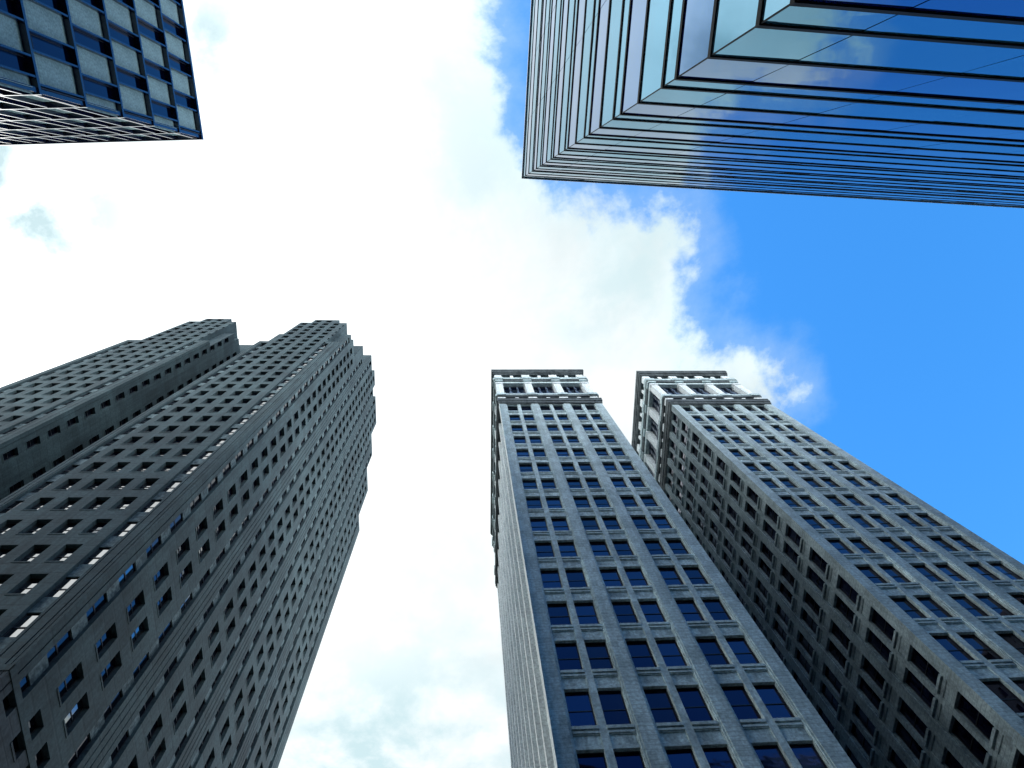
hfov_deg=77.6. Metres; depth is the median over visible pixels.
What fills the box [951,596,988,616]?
window
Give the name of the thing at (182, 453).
window
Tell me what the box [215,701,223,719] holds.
window
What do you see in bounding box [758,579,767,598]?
window
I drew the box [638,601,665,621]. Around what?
window
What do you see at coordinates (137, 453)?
window
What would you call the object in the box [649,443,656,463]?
loggia window
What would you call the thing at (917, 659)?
window
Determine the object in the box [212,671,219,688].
window
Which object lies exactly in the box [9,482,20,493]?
window
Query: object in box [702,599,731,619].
window
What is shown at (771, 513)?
window
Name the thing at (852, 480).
window
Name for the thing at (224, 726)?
window
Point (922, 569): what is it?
window
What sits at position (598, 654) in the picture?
window
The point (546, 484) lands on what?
window
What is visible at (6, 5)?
further windows
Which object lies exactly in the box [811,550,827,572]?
window
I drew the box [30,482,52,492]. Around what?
window
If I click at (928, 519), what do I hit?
window
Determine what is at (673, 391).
loggia window
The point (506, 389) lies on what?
loggia window
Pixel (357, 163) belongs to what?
sky
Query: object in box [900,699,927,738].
window
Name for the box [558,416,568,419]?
window
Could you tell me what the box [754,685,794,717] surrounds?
window
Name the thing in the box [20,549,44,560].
window
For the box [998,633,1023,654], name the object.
window
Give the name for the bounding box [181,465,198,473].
window
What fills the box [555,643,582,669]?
window
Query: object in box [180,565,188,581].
window
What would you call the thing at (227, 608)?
window
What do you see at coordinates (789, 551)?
window
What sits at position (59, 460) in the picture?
window
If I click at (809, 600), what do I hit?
window
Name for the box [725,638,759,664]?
window
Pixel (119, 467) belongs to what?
window
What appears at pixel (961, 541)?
window
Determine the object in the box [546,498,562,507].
window
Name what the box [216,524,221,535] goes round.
window
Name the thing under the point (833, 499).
window
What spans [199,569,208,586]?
window
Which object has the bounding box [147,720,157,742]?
window
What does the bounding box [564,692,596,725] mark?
window
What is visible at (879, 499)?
window
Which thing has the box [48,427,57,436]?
window
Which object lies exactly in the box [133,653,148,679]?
window
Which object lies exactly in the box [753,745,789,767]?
window
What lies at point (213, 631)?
window
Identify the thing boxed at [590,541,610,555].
window
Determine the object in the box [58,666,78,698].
window
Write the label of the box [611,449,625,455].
window
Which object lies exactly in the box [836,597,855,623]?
window
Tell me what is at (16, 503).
window
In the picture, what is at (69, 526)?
window
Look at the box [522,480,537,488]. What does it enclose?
window
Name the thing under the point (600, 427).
window
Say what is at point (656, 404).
loggia window
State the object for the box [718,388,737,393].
loggia window
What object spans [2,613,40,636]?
window
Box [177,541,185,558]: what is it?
window
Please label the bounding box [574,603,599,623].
window
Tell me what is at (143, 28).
window
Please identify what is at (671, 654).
window
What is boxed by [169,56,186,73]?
window
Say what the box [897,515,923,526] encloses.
window
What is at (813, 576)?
window
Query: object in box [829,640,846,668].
window
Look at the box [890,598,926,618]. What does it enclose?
window
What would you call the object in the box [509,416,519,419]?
window
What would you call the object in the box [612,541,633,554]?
window
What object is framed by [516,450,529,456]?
window
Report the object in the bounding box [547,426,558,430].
window
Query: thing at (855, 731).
window
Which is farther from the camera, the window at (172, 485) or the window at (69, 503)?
the window at (172, 485)
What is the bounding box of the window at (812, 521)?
[802,517,825,528]
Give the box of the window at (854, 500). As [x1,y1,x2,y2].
[844,496,865,505]
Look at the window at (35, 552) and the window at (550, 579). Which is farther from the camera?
the window at (35, 552)
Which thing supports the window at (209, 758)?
in the stepped tower at (181, 506)
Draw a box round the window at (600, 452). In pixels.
[595,449,608,455]
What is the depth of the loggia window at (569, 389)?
88.96 m
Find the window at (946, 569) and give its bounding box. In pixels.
[935,565,967,580]
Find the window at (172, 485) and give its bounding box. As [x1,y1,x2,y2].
[161,482,180,491]
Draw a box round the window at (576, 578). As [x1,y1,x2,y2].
[565,570,587,586]
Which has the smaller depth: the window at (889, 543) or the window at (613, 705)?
the window at (613, 705)
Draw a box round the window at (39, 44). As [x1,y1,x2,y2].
[30,33,71,62]
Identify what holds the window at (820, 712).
in the office tower at (886, 614)
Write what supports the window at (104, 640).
in the stepped tower at (181, 506)
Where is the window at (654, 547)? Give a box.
[644,540,665,554]
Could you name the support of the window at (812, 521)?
in the office tower at (886, 614)
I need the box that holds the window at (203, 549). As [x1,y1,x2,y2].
[199,542,205,557]
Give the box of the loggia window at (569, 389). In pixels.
[561,386,582,392]
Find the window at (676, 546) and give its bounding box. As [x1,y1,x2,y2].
[666,540,688,553]
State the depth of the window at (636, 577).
42.42 m
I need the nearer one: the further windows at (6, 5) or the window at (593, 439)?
the further windows at (6, 5)
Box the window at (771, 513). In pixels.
[767,506,778,524]
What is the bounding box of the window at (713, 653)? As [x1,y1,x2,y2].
[696,639,729,664]
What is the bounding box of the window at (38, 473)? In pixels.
[32,468,42,479]
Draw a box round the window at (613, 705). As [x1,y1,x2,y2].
[598,690,630,724]
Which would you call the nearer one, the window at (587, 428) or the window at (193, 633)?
the window at (193, 633)
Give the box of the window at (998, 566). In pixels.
[990,563,1022,579]
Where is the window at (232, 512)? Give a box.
[230,507,234,518]
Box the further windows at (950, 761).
[667,407,1023,767]
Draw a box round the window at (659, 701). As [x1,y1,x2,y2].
[644,689,679,722]
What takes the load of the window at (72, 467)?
in the stepped tower at (181, 506)
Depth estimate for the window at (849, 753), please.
43.34 m
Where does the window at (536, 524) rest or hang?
in the office tower at (632, 636)
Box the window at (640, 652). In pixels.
[626,641,656,667]
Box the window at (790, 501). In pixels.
[780,497,801,506]
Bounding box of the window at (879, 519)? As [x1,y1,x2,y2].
[870,516,894,526]
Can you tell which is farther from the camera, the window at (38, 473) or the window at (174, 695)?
the window at (38, 473)
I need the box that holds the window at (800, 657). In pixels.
[797,650,810,673]
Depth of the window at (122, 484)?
61.88 m
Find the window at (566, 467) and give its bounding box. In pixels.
[561,464,575,470]
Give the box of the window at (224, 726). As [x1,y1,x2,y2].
[220,722,225,735]
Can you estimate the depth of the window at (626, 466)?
61.08 m
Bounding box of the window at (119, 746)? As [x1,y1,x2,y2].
[111,731,127,760]
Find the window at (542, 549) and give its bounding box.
[535,543,554,556]
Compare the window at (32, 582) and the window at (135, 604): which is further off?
the window at (135, 604)
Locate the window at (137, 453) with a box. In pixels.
[132,452,143,455]
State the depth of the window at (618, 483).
57.20 m
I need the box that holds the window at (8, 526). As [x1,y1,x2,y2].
[0,524,15,533]
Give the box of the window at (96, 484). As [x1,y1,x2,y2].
[86,482,102,488]
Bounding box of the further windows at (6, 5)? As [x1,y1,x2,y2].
[0,0,175,15]
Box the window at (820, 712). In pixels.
[818,707,834,733]
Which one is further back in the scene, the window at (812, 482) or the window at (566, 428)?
the window at (566, 428)
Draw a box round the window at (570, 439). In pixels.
[567,437,579,442]
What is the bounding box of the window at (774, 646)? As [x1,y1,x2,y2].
[772,642,783,661]
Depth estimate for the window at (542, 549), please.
45.65 m
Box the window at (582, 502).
[573,497,590,507]
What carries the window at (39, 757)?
in the stepped tower at (181, 506)
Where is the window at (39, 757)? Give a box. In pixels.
[35,748,43,767]
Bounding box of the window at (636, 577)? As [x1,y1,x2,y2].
[624,568,647,585]
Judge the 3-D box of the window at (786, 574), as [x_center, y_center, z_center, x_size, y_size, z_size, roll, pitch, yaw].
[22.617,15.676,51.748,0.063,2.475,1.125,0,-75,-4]
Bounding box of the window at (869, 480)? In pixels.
[862,478,881,486]
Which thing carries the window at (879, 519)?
in the office tower at (886, 614)
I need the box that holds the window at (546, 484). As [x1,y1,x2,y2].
[541,480,556,488]
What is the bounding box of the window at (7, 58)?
[0,48,27,72]
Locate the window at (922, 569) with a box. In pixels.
[911,565,944,581]
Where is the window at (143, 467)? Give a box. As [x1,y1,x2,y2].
[136,465,150,470]
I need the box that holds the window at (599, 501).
[593,497,610,506]
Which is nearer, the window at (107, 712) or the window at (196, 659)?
the window at (107, 712)
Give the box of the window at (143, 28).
[138,21,160,42]
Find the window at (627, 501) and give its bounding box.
[620,497,638,506]
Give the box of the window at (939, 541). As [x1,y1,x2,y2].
[930,538,958,551]
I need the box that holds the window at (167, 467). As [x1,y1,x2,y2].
[160,465,174,470]
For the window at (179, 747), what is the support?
in the stepped tower at (181, 506)
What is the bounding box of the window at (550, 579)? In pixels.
[540,570,561,587]
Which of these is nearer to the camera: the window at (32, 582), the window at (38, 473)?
the window at (32, 582)
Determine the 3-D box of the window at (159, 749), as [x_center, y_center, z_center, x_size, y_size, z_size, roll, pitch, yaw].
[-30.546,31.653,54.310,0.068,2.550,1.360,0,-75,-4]
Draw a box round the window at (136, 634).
[131,621,143,643]
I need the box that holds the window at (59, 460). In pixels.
[53,456,62,466]
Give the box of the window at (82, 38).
[73,28,106,54]
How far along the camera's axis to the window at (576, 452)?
64.41 m
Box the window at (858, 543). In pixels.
[849,539,875,553]
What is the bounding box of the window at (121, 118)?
[121,118,148,125]
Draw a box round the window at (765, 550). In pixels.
[762,543,772,562]
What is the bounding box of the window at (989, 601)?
[976,596,1013,615]
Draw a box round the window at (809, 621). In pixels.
[802,609,817,634]
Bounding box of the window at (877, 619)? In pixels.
[872,609,894,640]
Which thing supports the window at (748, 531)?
in the office tower at (886, 614)
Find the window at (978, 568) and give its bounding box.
[966,564,1000,580]
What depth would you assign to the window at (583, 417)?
75.60 m
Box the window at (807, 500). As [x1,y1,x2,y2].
[799,497,820,506]
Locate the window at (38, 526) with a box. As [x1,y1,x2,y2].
[24,523,47,533]
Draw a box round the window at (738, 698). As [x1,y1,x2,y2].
[721,686,761,719]
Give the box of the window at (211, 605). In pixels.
[203,603,212,619]
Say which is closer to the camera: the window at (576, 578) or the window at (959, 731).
the window at (959, 731)
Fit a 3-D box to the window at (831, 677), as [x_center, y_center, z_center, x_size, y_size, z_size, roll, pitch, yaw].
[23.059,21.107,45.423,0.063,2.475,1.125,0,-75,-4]
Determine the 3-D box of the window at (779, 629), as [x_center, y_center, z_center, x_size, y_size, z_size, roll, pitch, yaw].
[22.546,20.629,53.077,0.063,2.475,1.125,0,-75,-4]
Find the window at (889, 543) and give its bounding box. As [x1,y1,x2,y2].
[879,539,906,552]
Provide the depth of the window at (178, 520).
58.34 m
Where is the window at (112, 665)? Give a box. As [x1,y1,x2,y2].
[101,656,116,682]
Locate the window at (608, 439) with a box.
[604,437,616,441]
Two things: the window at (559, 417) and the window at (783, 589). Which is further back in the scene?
the window at (559, 417)
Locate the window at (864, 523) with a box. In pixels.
[850,516,875,527]
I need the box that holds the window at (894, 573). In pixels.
[879,566,910,582]
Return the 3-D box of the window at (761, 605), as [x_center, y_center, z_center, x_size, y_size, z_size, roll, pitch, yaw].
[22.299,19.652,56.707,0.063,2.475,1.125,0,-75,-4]
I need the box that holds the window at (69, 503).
[58,501,77,509]
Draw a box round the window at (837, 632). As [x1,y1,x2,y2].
[832,622,849,650]
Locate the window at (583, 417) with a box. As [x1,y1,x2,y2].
[577,415,588,419]
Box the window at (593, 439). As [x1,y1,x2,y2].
[588,437,600,442]
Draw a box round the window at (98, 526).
[86,523,106,532]
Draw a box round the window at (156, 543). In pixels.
[146,536,160,558]
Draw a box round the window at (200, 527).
[196,521,203,535]
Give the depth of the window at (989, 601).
40.30 m
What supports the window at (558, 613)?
in the office tower at (632, 636)
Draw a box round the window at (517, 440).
[514,438,525,442]
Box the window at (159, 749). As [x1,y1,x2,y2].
[151,743,161,765]
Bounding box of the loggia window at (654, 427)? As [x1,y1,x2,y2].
[650,418,658,439]
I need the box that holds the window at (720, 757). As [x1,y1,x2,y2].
[702,747,736,767]
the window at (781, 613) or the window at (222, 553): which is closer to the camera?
the window at (781, 613)
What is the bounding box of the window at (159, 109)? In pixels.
[151,101,172,118]
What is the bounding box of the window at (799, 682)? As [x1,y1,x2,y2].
[794,672,806,694]
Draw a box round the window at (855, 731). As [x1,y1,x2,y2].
[851,723,871,756]
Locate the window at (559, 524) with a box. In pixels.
[551,518,569,530]
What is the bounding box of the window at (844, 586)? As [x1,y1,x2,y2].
[839,577,857,604]
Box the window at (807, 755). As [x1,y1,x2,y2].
[789,744,827,767]
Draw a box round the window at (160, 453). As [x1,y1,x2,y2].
[155,452,166,455]
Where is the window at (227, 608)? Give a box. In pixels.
[224,602,229,614]
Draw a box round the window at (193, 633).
[185,627,195,646]
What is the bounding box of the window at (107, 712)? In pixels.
[104,690,121,719]
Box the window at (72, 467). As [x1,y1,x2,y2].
[60,465,78,473]
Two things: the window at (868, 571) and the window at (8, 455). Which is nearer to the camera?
the window at (868, 571)
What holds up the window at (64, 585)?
in the stepped tower at (181, 506)
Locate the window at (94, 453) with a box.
[83,452,98,458]
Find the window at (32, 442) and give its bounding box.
[26,437,37,448]
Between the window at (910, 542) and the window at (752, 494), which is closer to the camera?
the window at (910, 542)
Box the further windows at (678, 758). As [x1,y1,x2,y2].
[508,406,698,767]
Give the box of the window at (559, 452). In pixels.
[556,450,569,455]
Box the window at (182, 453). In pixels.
[178,452,189,455]
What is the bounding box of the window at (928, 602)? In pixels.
[916,597,952,617]
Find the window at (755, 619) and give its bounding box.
[753,615,762,631]
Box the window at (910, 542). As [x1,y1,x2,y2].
[900,538,928,551]
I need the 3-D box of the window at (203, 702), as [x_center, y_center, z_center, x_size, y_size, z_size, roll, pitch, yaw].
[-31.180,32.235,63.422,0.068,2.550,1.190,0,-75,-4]
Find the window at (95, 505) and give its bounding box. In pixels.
[87,501,105,508]
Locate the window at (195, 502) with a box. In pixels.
[190,494,200,510]
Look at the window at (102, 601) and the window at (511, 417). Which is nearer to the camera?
the window at (102, 601)
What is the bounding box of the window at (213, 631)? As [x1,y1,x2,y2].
[209,626,215,640]
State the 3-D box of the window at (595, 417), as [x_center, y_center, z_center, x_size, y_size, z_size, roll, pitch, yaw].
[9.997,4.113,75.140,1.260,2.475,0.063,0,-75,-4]
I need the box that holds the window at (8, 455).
[3,449,14,460]
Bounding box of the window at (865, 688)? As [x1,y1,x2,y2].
[859,677,880,710]
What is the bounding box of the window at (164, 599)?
[158,591,167,610]
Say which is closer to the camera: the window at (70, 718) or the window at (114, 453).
the window at (70, 718)
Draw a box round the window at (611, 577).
[599,569,622,586]
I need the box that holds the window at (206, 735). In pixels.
[199,731,207,751]
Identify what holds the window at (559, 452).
in the office tower at (632, 636)
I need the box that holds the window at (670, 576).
[658,568,683,584]
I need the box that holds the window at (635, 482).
[629,479,645,486]
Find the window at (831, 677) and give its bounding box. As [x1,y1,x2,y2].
[825,665,842,693]
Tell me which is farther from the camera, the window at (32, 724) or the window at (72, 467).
the window at (72, 467)
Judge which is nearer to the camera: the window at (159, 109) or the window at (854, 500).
the window at (159, 109)
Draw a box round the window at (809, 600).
[805,592,820,615]
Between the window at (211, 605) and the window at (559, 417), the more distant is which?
the window at (559, 417)
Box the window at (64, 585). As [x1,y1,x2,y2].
[46,578,77,596]
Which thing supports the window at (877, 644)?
in the office tower at (886, 614)
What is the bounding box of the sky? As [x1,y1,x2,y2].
[0,0,1023,767]
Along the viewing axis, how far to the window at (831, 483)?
58.54 m
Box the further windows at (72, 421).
[0,323,373,767]
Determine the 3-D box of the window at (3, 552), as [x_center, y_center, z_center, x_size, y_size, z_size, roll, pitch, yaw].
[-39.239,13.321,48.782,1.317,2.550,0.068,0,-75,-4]
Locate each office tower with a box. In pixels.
[490,369,855,767]
[631,371,1023,767]
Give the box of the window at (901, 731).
[896,721,922,759]
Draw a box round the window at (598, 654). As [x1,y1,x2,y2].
[585,642,613,668]
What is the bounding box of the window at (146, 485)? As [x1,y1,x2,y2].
[138,482,154,488]
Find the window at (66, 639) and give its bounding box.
[47,630,71,663]
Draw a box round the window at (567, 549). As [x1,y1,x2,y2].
[557,542,577,556]
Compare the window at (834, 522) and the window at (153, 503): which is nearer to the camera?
the window at (834, 522)
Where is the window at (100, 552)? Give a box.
[82,548,109,563]
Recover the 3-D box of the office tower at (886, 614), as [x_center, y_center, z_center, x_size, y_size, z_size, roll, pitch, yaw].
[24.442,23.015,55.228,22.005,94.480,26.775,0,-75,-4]
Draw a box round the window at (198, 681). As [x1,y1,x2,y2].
[194,675,201,690]
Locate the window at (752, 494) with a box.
[749,488,758,503]
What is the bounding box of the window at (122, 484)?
[113,482,129,488]
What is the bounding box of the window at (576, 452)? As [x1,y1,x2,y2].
[572,450,585,455]
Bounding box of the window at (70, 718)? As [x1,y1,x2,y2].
[64,698,83,728]
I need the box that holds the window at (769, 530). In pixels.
[765,522,776,540]
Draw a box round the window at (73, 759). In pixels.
[68,734,89,767]
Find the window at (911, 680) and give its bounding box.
[906,670,934,708]
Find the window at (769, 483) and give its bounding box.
[762,480,779,487]
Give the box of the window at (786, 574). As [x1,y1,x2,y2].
[782,566,794,586]
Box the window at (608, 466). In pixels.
[602,463,617,470]
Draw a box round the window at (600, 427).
[597,425,608,430]
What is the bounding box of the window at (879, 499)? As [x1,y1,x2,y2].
[870,496,891,505]
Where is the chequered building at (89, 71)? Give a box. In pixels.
[0,0,203,145]
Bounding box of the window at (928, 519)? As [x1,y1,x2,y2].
[917,515,942,526]
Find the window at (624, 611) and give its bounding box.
[611,602,638,622]
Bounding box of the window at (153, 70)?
[145,62,165,80]
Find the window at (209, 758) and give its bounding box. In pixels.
[204,753,210,767]
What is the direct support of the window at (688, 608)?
in the office tower at (632, 636)
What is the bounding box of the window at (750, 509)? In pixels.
[747,503,756,519]
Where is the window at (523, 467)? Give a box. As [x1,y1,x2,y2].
[519,464,532,471]
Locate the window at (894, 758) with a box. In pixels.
[890,749,906,767]
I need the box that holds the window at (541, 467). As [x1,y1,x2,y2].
[536,464,550,471]
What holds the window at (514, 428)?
in the office tower at (632, 636)
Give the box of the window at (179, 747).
[175,734,185,757]
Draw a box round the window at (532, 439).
[529,437,541,442]
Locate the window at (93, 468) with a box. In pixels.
[87,465,101,470]
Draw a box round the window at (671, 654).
[655,640,686,666]
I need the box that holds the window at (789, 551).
[785,543,798,564]
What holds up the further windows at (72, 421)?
in the stepped tower at (181, 506)
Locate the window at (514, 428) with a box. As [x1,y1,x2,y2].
[511,426,522,431]
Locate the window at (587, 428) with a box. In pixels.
[583,426,594,430]
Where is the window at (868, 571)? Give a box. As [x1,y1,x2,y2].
[857,566,887,583]
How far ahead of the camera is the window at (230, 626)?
71.56 m
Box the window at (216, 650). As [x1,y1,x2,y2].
[211,647,217,660]
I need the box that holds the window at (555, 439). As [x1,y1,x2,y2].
[551,437,563,442]
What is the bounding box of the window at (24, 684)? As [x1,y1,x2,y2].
[2,675,28,711]
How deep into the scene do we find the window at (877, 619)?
40.15 m
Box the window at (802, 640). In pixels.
[799,632,813,657]
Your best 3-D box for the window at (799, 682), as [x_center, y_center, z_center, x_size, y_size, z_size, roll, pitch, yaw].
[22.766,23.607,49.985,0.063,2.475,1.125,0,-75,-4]
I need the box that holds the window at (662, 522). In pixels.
[652,517,671,528]
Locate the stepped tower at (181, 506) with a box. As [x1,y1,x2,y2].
[0,319,375,767]
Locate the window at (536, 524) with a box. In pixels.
[530,519,547,530]
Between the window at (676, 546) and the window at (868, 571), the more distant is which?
the window at (676, 546)
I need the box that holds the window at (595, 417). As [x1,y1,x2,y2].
[591,415,602,419]
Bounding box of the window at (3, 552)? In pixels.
[0,549,12,557]
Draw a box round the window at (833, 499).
[825,496,846,506]
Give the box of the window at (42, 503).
[29,501,49,509]
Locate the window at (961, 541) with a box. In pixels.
[950,537,980,550]
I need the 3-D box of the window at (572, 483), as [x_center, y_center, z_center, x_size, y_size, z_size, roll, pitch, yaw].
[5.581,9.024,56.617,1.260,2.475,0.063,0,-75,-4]
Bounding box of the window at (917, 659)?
[910,647,939,685]
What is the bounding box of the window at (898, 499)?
[888,495,910,504]
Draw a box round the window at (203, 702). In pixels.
[195,700,204,720]
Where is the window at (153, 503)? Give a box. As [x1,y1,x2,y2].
[139,500,160,511]
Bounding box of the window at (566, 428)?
[562,426,573,430]
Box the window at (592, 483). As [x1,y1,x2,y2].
[585,479,601,487]
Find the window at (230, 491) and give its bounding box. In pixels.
[228,487,232,498]
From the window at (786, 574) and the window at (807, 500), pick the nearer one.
the window at (786, 574)
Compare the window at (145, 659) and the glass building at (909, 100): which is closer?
the glass building at (909, 100)
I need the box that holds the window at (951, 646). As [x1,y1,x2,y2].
[932,635,974,660]
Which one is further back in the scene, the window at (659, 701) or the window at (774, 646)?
the window at (774, 646)
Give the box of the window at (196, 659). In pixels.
[191,652,198,669]
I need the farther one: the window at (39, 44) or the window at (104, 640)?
the window at (104, 640)
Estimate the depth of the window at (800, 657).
49.78 m
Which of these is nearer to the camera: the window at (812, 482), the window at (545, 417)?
the window at (812, 482)
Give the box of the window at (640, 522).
[631,517,651,528]
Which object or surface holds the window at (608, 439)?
in the office tower at (632, 636)
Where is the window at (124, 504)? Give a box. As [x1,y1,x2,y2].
[114,500,133,508]
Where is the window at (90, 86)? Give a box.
[82,77,113,99]
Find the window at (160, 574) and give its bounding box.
[154,566,164,585]
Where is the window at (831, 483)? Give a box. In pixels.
[821,479,840,486]
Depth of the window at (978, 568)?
44.12 m
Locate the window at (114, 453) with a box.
[109,452,120,455]
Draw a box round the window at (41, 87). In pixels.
[41,87,84,100]
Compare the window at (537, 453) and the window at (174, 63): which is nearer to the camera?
the window at (174, 63)
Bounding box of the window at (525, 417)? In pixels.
[524,416,534,419]
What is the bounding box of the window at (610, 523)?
[602,517,620,529]
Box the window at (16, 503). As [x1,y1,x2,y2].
[0,501,23,512]
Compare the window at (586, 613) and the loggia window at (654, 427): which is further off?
the loggia window at (654, 427)
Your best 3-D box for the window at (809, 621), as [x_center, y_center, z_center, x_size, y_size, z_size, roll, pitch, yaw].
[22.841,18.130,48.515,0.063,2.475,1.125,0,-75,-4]
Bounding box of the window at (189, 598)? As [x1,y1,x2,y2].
[181,594,191,613]
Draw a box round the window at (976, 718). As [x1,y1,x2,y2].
[958,694,993,739]
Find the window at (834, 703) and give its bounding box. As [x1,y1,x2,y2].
[822,683,838,711]
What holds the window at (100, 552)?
in the stepped tower at (181, 506)
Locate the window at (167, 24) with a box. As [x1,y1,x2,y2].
[163,18,181,37]
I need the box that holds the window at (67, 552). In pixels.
[52,548,77,560]
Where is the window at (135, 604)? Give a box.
[127,595,140,616]
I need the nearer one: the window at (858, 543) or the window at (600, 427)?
the window at (858, 543)
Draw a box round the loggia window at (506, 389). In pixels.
[503,387,524,392]
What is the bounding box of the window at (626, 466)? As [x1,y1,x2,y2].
[620,463,634,470]
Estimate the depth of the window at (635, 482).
57.38 m
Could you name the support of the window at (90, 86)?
in the chequered building at (89, 71)
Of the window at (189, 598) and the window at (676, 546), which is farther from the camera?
the window at (189, 598)
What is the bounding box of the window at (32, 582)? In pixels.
[14,578,42,592]
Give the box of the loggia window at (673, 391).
[661,388,684,394]
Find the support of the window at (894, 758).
in the office tower at (886, 614)
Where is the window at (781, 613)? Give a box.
[777,604,789,625]
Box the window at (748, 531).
[744,523,753,540]
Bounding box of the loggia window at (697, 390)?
[690,388,709,393]
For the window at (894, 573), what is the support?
in the office tower at (886, 614)
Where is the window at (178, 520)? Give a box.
[170,513,181,532]
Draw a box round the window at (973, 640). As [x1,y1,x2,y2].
[959,634,1002,659]
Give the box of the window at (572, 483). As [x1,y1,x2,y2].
[567,480,582,487]
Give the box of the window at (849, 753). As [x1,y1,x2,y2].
[847,748,862,767]
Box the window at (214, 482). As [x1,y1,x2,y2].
[208,476,216,491]
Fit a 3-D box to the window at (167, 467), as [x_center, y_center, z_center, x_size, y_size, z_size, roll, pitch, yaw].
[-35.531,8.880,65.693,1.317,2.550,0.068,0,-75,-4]
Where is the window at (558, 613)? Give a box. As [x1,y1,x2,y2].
[547,603,571,624]
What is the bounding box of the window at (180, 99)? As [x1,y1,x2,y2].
[174,92,192,108]
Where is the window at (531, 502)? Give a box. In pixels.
[526,498,541,508]
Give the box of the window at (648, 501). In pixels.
[640,496,657,506]
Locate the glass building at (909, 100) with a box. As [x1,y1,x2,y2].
[521,0,1023,207]
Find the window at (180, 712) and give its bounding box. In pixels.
[174,707,182,725]
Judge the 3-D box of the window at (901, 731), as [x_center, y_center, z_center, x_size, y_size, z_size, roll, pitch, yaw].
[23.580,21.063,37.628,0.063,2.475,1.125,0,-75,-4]
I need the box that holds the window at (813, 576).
[809,568,824,591]
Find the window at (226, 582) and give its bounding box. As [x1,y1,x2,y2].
[219,580,227,594]
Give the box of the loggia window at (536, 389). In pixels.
[533,387,554,392]
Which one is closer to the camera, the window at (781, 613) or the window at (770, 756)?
the window at (770, 756)
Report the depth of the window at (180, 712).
59.02 m
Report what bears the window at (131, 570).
in the stepped tower at (181, 506)
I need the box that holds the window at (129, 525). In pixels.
[113,522,137,535]
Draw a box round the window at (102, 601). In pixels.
[86,594,106,621]
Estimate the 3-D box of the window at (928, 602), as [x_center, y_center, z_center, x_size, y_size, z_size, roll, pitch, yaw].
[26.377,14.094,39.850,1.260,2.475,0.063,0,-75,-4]
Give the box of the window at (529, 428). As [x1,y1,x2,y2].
[526,426,537,430]
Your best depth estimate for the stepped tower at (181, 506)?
71.47 m
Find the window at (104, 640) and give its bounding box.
[96,627,111,653]
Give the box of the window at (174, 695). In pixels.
[171,685,179,703]
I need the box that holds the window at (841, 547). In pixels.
[827,540,854,553]
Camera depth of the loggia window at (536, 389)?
88.47 m
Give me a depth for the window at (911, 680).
36.89 m
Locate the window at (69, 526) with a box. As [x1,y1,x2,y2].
[56,523,77,533]
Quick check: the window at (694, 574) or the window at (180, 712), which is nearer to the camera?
the window at (694, 574)
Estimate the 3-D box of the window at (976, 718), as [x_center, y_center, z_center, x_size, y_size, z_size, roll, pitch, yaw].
[23.898,17.087,32.670,0.063,2.475,1.125,0,-75,-4]
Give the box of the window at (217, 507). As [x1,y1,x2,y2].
[214,502,219,515]
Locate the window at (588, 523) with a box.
[581,518,599,529]
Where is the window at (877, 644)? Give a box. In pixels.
[868,630,890,662]
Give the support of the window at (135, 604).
in the stepped tower at (181, 506)
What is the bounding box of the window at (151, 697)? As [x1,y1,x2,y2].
[139,692,153,717]
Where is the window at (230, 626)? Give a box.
[227,621,231,634]
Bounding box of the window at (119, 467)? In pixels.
[111,465,125,470]
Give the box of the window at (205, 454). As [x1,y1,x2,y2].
[198,452,212,458]
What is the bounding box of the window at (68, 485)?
[60,482,76,488]
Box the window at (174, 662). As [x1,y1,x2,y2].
[164,657,176,680]
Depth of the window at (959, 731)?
33.25 m
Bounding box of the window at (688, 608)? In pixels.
[675,600,704,621]
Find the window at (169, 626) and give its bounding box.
[159,621,171,644]
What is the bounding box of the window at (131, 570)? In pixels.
[119,562,135,587]
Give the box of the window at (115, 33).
[108,24,134,47]
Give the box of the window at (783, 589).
[780,582,792,603]
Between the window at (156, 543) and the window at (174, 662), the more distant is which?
the window at (174, 662)
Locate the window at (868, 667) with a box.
[863,658,884,689]
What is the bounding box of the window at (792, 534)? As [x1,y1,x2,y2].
[787,526,800,546]
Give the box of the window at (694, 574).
[682,567,708,584]
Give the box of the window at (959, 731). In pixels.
[952,718,987,764]
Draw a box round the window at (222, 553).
[216,549,224,564]
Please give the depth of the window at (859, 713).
42.00 m
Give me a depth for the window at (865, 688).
41.45 m
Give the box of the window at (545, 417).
[543,416,554,419]
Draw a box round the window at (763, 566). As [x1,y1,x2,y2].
[760,559,771,577]
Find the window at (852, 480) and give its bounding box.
[845,478,865,486]
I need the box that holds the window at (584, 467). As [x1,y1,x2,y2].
[578,464,592,470]
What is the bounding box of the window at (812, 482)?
[803,479,822,487]
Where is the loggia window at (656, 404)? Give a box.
[652,394,660,415]
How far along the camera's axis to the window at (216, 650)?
67.33 m
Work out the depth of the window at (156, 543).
54.13 m
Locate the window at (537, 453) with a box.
[533,450,545,456]
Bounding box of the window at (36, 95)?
[36,95,79,106]
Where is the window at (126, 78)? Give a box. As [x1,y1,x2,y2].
[116,69,141,89]
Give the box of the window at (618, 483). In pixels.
[611,479,626,487]
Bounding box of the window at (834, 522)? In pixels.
[822,517,845,527]
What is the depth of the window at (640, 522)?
49.84 m
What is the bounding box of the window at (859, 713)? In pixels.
[855,703,875,736]
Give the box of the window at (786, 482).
[778,479,797,487]
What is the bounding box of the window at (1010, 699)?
[981,681,1023,712]
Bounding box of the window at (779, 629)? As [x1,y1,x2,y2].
[775,620,786,641]
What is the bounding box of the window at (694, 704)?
[676,688,713,721]
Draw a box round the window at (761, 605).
[756,594,766,613]
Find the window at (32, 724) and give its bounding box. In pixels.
[12,715,37,752]

